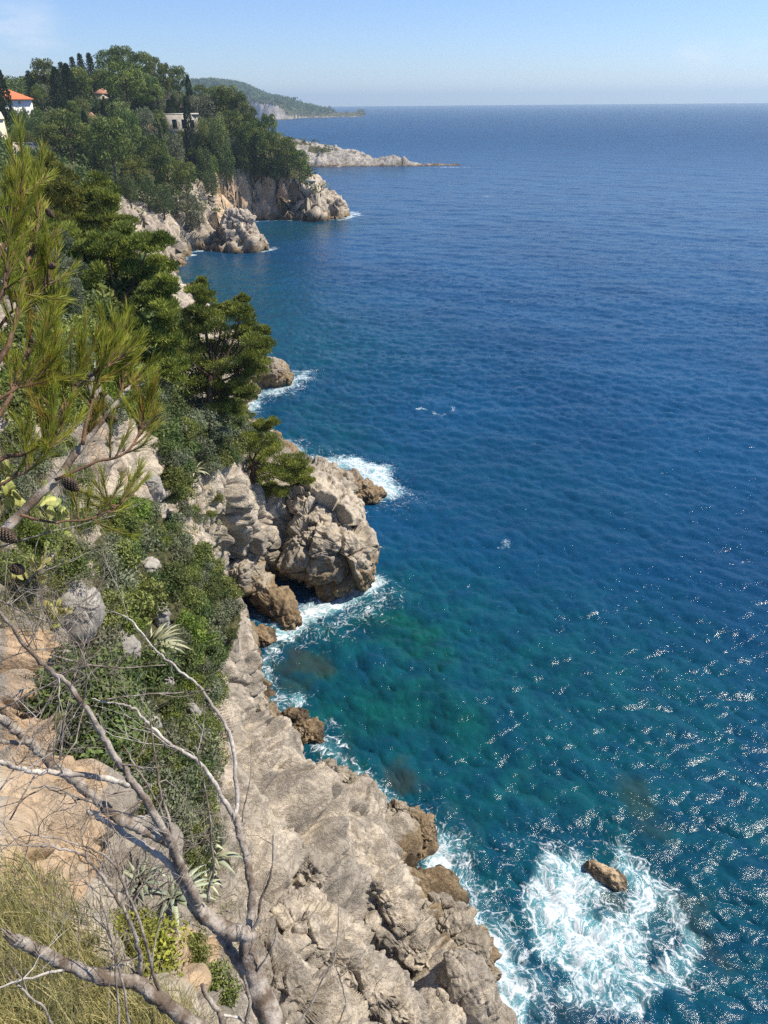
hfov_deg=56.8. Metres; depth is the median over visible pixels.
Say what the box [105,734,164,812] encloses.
shrub
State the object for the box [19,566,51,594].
shrub
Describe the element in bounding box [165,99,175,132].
cypress tree
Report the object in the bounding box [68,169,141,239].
pine tree
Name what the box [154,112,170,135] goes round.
pine tree
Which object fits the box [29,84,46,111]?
pine tree
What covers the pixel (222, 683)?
shrub
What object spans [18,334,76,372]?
shrub
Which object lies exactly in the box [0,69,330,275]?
undergrowth
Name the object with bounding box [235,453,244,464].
shrub
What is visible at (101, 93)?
house
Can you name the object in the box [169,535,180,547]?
shrub
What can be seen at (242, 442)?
shrub
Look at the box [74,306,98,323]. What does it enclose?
shrub
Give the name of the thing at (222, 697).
shrub
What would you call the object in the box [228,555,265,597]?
rock
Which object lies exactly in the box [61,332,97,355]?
shrub
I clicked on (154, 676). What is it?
shrub
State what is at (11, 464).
shrub
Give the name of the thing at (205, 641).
shrub
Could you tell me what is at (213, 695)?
shrub
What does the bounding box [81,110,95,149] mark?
cypress tree
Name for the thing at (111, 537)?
shrub
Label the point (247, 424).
shrub
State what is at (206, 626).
shrub
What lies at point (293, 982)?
rock block
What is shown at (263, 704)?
rock block
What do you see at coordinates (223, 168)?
leafy tree
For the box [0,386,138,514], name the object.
dry bush
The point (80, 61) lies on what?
conifer
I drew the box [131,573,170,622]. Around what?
shrub
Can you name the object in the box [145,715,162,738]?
boulder
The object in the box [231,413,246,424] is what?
shrub
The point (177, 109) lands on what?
cypress tree
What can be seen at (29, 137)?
leafy tree
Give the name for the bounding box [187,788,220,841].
shrub
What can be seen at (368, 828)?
rock block
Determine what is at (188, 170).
pine tree
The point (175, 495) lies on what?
shrub
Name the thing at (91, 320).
shrub
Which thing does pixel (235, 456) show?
shrub
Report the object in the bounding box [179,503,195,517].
shrub
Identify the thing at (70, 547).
shrub
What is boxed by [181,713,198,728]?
shrub
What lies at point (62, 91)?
cypress tree
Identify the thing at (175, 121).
window
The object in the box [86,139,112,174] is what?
leafy tree
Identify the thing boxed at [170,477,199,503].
shrub
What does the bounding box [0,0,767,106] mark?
sky
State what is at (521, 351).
sea
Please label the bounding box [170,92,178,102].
pine tree
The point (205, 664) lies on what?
shrub
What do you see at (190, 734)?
shrub
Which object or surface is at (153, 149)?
pine tree
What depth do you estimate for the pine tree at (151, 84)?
213.34 m
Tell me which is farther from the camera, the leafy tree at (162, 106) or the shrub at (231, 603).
the leafy tree at (162, 106)
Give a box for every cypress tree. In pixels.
[0,69,13,121]
[41,75,51,101]
[49,66,67,110]
[61,63,80,111]
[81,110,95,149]
[110,99,116,117]
[152,88,159,109]
[153,118,161,142]
[159,118,167,138]
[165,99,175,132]
[171,95,175,108]
[175,105,185,151]
[183,95,195,164]
[185,75,193,101]
[186,88,194,112]
[194,151,198,169]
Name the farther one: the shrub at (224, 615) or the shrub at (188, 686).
the shrub at (224, 615)
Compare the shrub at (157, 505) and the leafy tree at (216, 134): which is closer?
the shrub at (157, 505)
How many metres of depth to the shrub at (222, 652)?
22.39 m
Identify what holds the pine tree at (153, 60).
on the headland
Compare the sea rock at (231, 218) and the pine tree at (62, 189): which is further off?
the sea rock at (231, 218)
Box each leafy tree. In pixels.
[7,107,30,133]
[10,124,25,141]
[21,115,46,143]
[23,129,34,142]
[34,83,52,104]
[36,144,53,156]
[43,106,64,123]
[74,96,90,114]
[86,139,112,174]
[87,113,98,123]
[104,97,130,122]
[110,95,125,107]
[115,93,130,108]
[117,174,137,208]
[130,86,143,109]
[135,106,157,138]
[135,172,156,212]
[149,95,165,112]
[149,182,175,219]
[162,90,196,111]
[162,132,184,166]
[172,190,205,230]
[188,93,217,122]
[194,116,210,149]
[195,95,209,115]
[195,146,213,190]
[196,133,209,153]
[201,169,222,197]
[204,154,218,172]
[207,111,230,163]
[215,145,235,190]
[228,135,241,157]
[231,140,255,176]
[252,153,270,180]
[266,154,290,184]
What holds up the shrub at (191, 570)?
on the cliff
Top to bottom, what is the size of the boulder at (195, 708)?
0.718 m
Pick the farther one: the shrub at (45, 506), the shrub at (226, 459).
the shrub at (226, 459)
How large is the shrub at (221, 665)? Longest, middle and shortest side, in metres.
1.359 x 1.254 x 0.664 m
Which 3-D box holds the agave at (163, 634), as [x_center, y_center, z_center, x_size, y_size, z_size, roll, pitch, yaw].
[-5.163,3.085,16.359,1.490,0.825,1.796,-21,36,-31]
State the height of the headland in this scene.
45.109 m
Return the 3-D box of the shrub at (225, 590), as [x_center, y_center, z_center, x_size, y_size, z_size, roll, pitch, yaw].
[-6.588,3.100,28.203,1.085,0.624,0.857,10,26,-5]
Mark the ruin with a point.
(178, 117)
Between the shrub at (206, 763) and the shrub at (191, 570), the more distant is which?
the shrub at (191, 570)
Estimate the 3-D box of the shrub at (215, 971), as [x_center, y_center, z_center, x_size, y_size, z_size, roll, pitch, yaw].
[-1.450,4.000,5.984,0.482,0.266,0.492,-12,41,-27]
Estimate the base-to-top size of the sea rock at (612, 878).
1.157 m
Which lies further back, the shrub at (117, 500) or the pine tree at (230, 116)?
the pine tree at (230, 116)
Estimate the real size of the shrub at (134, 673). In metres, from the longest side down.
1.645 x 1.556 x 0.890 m
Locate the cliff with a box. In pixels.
[0,191,469,1023]
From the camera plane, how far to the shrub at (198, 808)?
13.62 m
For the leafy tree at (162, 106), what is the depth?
215.96 m
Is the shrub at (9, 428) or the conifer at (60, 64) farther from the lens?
the conifer at (60, 64)
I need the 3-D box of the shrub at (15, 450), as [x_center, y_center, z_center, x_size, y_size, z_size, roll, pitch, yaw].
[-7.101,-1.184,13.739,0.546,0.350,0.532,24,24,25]
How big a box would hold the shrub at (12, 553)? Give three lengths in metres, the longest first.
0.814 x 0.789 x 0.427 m
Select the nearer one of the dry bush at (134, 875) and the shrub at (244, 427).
the dry bush at (134, 875)
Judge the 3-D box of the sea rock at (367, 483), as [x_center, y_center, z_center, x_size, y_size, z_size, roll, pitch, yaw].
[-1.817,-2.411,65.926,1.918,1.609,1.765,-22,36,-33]
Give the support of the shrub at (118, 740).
on the cliff
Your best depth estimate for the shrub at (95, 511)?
17.67 m
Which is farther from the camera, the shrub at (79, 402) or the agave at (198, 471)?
the agave at (198, 471)
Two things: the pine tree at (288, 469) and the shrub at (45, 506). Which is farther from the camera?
the pine tree at (288, 469)
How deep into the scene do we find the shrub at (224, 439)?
44.93 m
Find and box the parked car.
[23,143,40,149]
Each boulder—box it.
[57,582,105,644]
[111,631,142,660]
[140,556,161,572]
[142,474,165,501]
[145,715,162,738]
[155,602,170,627]
[159,676,174,687]
[185,703,201,717]
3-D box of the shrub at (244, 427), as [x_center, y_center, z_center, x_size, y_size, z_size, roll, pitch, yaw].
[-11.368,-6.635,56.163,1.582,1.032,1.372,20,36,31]
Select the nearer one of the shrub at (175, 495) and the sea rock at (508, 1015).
the sea rock at (508, 1015)
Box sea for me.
[177,103,767,1023]
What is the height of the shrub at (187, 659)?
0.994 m
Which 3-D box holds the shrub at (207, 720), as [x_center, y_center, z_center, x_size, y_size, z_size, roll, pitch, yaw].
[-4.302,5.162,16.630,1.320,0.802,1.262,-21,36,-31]
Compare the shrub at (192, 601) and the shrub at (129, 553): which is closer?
the shrub at (129, 553)
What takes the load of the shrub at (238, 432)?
on the cliff
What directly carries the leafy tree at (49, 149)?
on the headland
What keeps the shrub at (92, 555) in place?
on the cliff
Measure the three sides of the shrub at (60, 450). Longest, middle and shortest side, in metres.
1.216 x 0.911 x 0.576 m
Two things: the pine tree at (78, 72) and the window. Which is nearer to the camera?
the pine tree at (78, 72)
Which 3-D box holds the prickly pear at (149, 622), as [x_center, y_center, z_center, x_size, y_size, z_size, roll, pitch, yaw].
[-5.191,2.157,15.107,0.523,0.551,0.682,-11,32,-18]
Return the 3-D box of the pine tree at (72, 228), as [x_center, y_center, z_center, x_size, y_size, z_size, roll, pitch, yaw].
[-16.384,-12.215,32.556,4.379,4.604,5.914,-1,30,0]
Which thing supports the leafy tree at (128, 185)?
on the headland
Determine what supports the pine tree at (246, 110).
on the headland
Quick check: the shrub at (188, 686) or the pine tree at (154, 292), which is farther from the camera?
the pine tree at (154, 292)
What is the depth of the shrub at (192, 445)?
38.70 m
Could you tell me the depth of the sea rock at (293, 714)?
42.53 m
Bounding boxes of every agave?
[120,855,167,907]
[145,621,191,658]
[145,864,217,937]
[190,837,224,852]
[192,461,207,475]
[198,871,220,901]
[205,840,242,875]
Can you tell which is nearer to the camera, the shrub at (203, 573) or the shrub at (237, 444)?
the shrub at (203, 573)
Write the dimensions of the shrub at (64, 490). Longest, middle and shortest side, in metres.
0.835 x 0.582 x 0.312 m
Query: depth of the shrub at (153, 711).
13.13 m
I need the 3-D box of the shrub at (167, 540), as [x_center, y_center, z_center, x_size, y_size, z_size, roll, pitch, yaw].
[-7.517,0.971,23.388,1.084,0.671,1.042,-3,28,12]
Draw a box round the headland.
[0,75,350,352]
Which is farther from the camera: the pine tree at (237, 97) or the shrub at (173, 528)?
the pine tree at (237, 97)
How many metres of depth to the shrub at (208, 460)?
43.83 m
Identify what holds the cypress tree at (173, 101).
on the headland
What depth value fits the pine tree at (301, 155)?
219.89 m
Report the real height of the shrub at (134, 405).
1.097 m
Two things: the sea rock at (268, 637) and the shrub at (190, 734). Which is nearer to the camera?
the shrub at (190, 734)
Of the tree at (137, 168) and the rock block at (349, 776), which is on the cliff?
the rock block at (349, 776)
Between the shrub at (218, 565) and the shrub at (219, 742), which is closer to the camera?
the shrub at (219, 742)
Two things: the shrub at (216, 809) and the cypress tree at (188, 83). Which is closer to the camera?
the shrub at (216, 809)
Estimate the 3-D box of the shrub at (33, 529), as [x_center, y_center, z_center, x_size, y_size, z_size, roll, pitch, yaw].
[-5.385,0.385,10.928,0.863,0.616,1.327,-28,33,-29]
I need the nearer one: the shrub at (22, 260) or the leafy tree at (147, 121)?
the shrub at (22, 260)
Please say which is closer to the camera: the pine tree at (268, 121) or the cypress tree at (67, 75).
the cypress tree at (67, 75)
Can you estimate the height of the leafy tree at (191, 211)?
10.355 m
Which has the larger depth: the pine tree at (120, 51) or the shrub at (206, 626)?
the pine tree at (120, 51)
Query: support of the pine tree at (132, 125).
on the headland
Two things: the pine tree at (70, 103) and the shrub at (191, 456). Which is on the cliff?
the shrub at (191, 456)
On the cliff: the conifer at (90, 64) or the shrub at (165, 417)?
the shrub at (165, 417)
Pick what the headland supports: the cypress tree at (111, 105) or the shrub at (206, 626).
the cypress tree at (111, 105)
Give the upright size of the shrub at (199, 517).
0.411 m
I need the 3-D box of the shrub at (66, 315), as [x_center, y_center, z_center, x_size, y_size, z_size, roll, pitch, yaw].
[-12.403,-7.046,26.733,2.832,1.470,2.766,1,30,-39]
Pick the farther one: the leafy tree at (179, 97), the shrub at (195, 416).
the leafy tree at (179, 97)
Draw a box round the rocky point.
[278,137,462,166]
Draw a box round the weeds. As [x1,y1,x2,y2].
[0,422,256,1010]
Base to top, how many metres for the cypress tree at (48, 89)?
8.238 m
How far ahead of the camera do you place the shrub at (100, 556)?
13.61 m
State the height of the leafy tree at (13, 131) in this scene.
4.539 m
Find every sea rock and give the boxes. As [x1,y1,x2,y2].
[218,207,258,238]
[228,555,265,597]
[246,571,302,630]
[248,233,268,249]
[254,357,294,387]
[256,624,276,647]
[276,514,381,601]
[281,707,309,722]
[286,455,368,533]
[328,190,348,208]
[328,461,363,499]
[360,482,387,504]
[362,478,372,492]
[372,551,379,574]
[418,983,466,1023]
[435,949,501,1023]
[494,1000,517,1023]
[584,859,626,891]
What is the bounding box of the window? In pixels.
[172,119,176,128]
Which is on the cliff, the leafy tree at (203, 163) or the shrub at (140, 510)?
the shrub at (140, 510)
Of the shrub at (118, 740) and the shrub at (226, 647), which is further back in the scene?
the shrub at (226, 647)
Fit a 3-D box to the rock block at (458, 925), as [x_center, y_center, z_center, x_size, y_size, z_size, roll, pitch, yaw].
[2.830,17.865,29.028,3.972,4.474,3.532,-1,30,0]
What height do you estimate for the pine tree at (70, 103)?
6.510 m
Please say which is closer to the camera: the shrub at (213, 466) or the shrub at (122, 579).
the shrub at (122, 579)
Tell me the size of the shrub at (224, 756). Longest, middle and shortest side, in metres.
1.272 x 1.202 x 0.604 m
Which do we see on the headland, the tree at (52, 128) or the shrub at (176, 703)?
the tree at (52, 128)
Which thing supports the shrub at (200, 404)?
on the cliff
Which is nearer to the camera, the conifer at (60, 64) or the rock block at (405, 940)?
the rock block at (405, 940)
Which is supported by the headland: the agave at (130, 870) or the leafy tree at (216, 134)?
the leafy tree at (216, 134)
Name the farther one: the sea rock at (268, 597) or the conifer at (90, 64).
the conifer at (90, 64)
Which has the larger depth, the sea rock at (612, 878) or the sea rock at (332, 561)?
the sea rock at (332, 561)
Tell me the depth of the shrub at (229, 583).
30.11 m
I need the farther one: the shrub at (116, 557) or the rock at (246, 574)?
the rock at (246, 574)
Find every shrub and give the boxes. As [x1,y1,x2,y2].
[0,278,40,297]
[0,308,68,332]
[0,329,9,339]
[0,338,22,361]
[0,346,72,379]
[0,369,20,386]
[0,376,69,430]
[0,431,22,455]
[0,461,27,479]
[0,468,38,505]
[0,507,41,530]
[0,546,39,581]
[1,252,74,283]
[1,313,93,348]
[2,421,34,443]
[2,444,23,457]
[10,454,54,476]
[13,517,65,564]
[16,642,137,727]
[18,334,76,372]
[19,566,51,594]
[21,301,72,323]
[30,228,88,314]
[34,439,68,460]
[38,689,101,743]
[39,493,77,519]
[47,577,67,594]
[49,383,77,418]
[49,551,102,591]
[54,430,78,452]
[55,534,91,558]
[56,447,70,456]
[56,672,153,766]
[58,388,107,423]
[61,251,137,303]
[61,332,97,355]
[62,488,83,501]
[63,645,117,669]
[65,313,109,339]
[65,345,96,384]
[70,463,95,489]
[72,508,100,536]
[73,539,96,562]
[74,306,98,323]
[82,287,118,319]
[89,620,126,654]
[90,550,114,570]
[91,539,123,577]
[92,509,107,526]
[94,367,133,399]
[96,506,138,537]
[97,495,133,512]
[98,720,131,760]
[99,586,135,630]
[100,289,137,316]
[100,398,130,424]
[100,585,123,625]
[103,531,132,548]
[104,562,140,598]
[104,602,130,630]
[104,650,146,692]
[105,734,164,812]
[106,558,126,576]
[110,904,159,962]
[111,538,143,573]
[114,356,144,381]
[117,536,147,566]
[118,273,140,286]
[118,613,147,636]
[119,716,165,773]
[121,582,151,609]
[122,584,156,626]
[123,398,138,416]
[124,383,135,409]
[124,523,167,558]
[124,686,159,726]
[126,519,143,536]
[126,638,181,705]
[126,911,194,977]
[127,297,149,321]
[129,496,151,524]
[131,402,165,417]
[131,495,153,516]
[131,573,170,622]
[135,362,174,395]
[138,519,160,542]
[138,773,158,813]
[140,505,157,533]
[142,419,184,448]
[143,390,171,402]
[143,396,183,420]
[144,310,156,322]
[144,741,180,776]
[144,759,202,841]
[145,528,162,544]
[145,569,175,597]
[148,413,177,431]
[148,499,165,519]
[149,715,201,766]
[150,438,178,456]
[150,535,173,551]
[151,753,184,779]
[156,560,192,604]
[156,682,193,716]
[157,378,181,393]
[158,449,188,467]
[158,522,166,540]
[159,437,186,454]
[160,465,194,494]
[162,711,191,724]
[163,484,188,504]
[163,517,183,536]
[164,377,178,396]
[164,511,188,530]
[167,395,191,416]
[167,636,182,655]
[167,638,206,685]
[167,720,201,753]
[169,415,181,424]
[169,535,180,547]
[169,541,195,564]
[169,765,200,799]
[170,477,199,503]
[172,381,189,394]
[174,418,188,431]
[174,451,197,472]
[174,531,194,549]
[174,608,207,642]
[174,627,193,650]
[176,362,194,373]
[176,583,206,613]
[176,672,208,706]
[176,751,203,779]
[178,443,194,463]
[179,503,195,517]
[180,416,204,437]
[181,554,200,567]
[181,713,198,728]
[181,793,204,825]
[182,429,197,442]
[182,438,205,455]
[183,396,205,407]
[183,807,203,839]
[183,821,226,856]
[183,844,215,881]
[184,562,201,571]
[184,623,223,672]
[184,723,224,767]
[185,408,207,431]
[185,566,204,585]
[185,609,197,622]
[186,928,212,964]
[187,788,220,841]
[188,709,233,752]
[189,767,213,804]
[190,503,200,515]
[191,541,215,569]
[192,594,214,617]
[193,435,219,461]
[193,513,203,524]
[193,753,224,783]
[193,769,218,804]
[194,570,210,588]
[195,958,242,1009]
[196,402,205,409]
[196,620,215,645]
[196,655,213,672]
[197,405,234,432]
[197,422,217,438]
[199,558,214,570]
[199,617,227,652]
[200,460,224,473]
[200,669,223,707]
[201,514,209,523]
[201,582,223,603]
[201,667,216,687]
[203,451,221,462]
[203,601,215,619]
[204,557,225,571]
[205,425,232,439]
[205,510,216,517]
[205,571,224,584]
[206,643,229,667]
[206,652,225,673]
[206,746,223,780]
[207,714,223,738]
[208,602,234,627]
[209,438,220,449]
[210,493,224,503]
[211,684,230,708]
[211,742,230,773]
[212,676,225,694]
[213,642,232,652]
[214,435,232,452]
[214,733,223,750]
[215,670,230,692]
[216,448,233,467]
[217,583,230,598]
[218,573,240,596]
[220,597,245,621]
[221,627,237,640]
[223,445,236,453]
[224,450,240,465]
[228,424,240,440]
[228,425,243,440]
[230,441,246,456]
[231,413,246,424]
[231,589,244,599]
[234,413,248,425]
[234,434,249,452]
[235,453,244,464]
[238,422,250,430]
[243,421,255,431]
[244,406,249,419]
[249,410,256,418]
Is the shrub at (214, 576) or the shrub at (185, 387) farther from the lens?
the shrub at (185, 387)
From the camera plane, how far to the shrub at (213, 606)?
25.78 m
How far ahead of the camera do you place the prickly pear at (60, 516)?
12.32 m
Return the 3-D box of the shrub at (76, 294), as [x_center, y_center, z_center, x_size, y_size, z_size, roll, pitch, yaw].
[-12.577,-8.823,27.872,2.736,4.356,3.620,-1,30,0]
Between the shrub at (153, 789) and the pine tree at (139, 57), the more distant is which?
the pine tree at (139, 57)
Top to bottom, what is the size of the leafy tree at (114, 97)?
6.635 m
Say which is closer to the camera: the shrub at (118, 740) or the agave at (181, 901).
the agave at (181, 901)
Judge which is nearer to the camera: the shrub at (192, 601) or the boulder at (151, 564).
the boulder at (151, 564)
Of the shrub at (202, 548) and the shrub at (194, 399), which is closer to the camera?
the shrub at (202, 548)
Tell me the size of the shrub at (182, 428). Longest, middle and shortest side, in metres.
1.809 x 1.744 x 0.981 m
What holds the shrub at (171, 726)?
on the cliff
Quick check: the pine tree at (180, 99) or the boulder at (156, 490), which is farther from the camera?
the pine tree at (180, 99)
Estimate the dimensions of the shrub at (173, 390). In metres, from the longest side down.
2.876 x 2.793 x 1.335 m
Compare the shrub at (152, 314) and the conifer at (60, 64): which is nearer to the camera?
the shrub at (152, 314)
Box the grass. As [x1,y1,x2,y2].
[0,848,235,1023]
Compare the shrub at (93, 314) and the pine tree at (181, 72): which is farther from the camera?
the pine tree at (181, 72)
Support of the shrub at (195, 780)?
on the cliff
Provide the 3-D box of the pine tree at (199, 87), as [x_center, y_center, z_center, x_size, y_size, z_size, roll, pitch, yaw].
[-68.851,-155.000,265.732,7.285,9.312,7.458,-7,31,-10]
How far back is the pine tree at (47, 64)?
199.81 m
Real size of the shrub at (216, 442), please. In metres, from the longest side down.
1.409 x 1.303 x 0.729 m
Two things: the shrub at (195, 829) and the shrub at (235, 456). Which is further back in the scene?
the shrub at (235, 456)
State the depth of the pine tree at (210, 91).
225.42 m
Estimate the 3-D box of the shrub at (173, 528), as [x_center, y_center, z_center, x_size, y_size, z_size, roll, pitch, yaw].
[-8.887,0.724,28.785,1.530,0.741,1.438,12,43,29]
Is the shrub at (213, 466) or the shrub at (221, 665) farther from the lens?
the shrub at (213, 466)
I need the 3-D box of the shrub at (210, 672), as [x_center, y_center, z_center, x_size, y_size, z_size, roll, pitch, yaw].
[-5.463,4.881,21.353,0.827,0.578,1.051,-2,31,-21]
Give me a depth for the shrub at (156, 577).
19.12 m
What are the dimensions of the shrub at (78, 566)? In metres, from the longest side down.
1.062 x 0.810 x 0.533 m
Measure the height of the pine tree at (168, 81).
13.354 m
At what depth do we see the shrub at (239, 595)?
30.91 m
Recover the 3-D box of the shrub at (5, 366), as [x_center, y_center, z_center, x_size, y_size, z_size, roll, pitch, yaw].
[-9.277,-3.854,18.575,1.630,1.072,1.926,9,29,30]
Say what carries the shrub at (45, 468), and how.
on the cliff
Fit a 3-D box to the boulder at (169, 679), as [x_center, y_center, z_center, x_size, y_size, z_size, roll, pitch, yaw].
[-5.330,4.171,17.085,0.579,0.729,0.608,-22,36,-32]
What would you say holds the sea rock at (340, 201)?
in the sea
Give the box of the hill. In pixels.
[181,82,365,119]
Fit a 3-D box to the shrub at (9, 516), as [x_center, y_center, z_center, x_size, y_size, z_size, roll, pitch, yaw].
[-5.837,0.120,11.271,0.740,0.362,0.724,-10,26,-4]
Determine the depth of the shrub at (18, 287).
27.94 m
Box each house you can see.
[0,112,7,139]
[2,90,33,113]
[94,88,108,104]
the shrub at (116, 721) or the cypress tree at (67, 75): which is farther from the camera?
the cypress tree at (67, 75)
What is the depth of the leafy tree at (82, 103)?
195.53 m
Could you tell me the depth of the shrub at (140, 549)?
15.98 m
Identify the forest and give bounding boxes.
[170,77,364,114]
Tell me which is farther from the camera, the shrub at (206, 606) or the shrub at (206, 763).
the shrub at (206, 606)
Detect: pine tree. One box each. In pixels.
[0,108,169,574]
[0,195,83,279]
[2,149,87,222]
[25,57,60,90]
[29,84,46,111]
[29,109,46,126]
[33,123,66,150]
[39,106,90,163]
[60,66,94,98]
[65,100,81,114]
[67,219,191,384]
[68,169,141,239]
[77,123,100,158]
[85,115,133,183]
[89,68,108,89]
[92,49,119,73]
[97,58,146,107]
[98,98,109,110]
[101,45,136,71]
[110,108,141,161]
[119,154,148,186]
[125,51,152,75]
[127,146,137,158]
[133,134,170,188]
[136,73,164,109]
[143,54,165,84]
[152,109,167,120]
[152,155,183,194]
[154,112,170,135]
[157,62,174,94]
[165,275,278,442]
[169,65,192,95]
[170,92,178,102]
[172,159,197,200]
[178,96,191,108]
[178,130,185,146]
[185,147,196,160]
[192,84,206,98]
[202,85,226,116]
[213,84,239,123]
[215,109,246,138]
[226,91,249,117]
[232,415,315,498]
[234,104,258,128]
[237,120,265,154]
[250,128,274,172]
[257,113,281,158]
[271,136,297,176]
[287,149,310,183]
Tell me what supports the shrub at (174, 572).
on the cliff
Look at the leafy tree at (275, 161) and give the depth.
220.71 m
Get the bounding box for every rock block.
[238,917,358,1023]
[256,684,268,712]
[264,821,287,829]
[270,884,398,1018]
[289,843,328,891]
[292,716,324,744]
[316,757,369,784]
[339,794,404,929]
[365,894,436,975]
[367,949,429,1023]
[386,798,437,857]
[420,891,501,982]
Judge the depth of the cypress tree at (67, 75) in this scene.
196.75 m
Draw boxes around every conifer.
[24,70,39,102]
[57,61,62,86]
[69,56,81,89]
[77,53,90,90]
[85,52,102,92]
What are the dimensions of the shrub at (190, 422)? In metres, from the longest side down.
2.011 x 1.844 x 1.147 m
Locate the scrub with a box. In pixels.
[278,133,332,150]
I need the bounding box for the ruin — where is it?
[143,113,198,144]
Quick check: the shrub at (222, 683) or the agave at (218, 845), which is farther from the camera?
the shrub at (222, 683)
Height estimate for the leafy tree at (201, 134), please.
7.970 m
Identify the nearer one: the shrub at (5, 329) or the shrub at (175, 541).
the shrub at (5, 329)
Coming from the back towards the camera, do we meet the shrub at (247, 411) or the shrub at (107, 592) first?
the shrub at (247, 411)
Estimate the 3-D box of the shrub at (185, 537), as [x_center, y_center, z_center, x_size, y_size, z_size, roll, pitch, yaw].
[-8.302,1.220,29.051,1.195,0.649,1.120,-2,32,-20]
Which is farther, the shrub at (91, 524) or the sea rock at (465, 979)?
the sea rock at (465, 979)
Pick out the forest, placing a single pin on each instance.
(250, 90)
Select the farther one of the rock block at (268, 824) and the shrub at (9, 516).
the rock block at (268, 824)
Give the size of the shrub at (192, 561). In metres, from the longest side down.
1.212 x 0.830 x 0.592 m
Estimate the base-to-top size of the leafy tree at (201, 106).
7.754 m
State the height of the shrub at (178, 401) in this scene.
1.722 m
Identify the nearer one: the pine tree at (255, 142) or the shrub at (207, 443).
the shrub at (207, 443)
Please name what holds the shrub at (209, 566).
on the cliff
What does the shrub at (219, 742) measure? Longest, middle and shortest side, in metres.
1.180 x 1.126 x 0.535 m
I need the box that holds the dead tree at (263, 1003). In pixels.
[0,446,389,1023]
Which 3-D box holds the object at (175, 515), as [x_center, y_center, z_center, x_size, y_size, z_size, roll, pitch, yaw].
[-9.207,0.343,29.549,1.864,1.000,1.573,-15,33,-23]
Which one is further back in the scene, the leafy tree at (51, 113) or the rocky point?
the rocky point
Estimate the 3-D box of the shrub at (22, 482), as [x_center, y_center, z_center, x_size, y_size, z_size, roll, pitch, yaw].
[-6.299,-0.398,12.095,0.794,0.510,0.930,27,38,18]
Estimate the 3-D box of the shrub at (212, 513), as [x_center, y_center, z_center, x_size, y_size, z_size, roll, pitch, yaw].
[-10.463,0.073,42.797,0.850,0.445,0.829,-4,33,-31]
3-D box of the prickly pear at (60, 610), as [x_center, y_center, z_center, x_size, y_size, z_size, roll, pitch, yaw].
[-4.812,1.501,10.461,0.410,0.410,0.357,17,34,28]
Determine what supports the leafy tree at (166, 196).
on the headland
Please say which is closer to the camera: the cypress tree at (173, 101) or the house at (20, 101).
the house at (20, 101)
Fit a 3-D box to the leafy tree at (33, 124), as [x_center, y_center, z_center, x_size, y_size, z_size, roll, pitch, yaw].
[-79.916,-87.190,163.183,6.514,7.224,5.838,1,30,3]
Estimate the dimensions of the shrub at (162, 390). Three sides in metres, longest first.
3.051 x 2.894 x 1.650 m
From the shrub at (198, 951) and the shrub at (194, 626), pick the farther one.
the shrub at (194, 626)
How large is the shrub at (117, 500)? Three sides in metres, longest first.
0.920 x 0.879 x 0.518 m
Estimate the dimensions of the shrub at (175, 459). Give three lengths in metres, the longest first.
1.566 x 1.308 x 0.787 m
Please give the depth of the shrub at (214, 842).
14.44 m
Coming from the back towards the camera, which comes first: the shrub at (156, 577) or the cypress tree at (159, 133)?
the cypress tree at (159, 133)
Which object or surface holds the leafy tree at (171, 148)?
on the headland
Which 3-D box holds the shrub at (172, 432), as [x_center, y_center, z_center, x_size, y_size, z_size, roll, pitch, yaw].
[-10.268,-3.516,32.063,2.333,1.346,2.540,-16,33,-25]
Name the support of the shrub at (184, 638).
on the cliff
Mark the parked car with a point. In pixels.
(32, 145)
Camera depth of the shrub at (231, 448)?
46.14 m
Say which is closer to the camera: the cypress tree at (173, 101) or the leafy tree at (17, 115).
the leafy tree at (17, 115)
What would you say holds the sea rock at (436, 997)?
on the cliff
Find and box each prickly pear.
[0,460,19,488]
[0,477,58,523]
[11,542,50,587]
[41,495,91,538]
[44,598,73,628]
[138,605,152,625]
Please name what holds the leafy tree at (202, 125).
on the headland
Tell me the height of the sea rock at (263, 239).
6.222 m
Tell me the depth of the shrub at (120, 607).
12.56 m
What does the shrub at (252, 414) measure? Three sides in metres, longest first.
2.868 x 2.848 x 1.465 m
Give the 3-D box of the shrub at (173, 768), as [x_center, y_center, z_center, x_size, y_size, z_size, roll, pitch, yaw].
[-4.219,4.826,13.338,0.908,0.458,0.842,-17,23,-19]
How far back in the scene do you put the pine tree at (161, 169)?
172.68 m
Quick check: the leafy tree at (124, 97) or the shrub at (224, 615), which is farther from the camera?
the leafy tree at (124, 97)
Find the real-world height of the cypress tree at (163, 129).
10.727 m
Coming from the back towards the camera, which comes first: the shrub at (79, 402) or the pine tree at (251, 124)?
the pine tree at (251, 124)
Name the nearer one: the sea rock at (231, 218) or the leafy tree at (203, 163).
the sea rock at (231, 218)
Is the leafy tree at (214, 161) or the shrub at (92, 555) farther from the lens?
the leafy tree at (214, 161)
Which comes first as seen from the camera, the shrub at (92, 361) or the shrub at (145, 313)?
the shrub at (92, 361)
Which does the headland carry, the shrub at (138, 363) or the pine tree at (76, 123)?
the pine tree at (76, 123)
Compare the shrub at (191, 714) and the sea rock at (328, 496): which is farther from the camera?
the sea rock at (328, 496)
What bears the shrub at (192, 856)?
on the cliff
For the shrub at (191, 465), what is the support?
on the cliff
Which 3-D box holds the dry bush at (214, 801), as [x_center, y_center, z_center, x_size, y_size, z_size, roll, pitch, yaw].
[-4.096,5.661,14.059,3.070,3.000,2.792,8,31,14]
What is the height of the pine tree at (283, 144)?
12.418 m
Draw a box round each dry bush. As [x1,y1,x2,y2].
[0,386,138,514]
[73,796,243,960]
[155,717,251,870]
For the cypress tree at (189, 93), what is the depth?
224.07 m

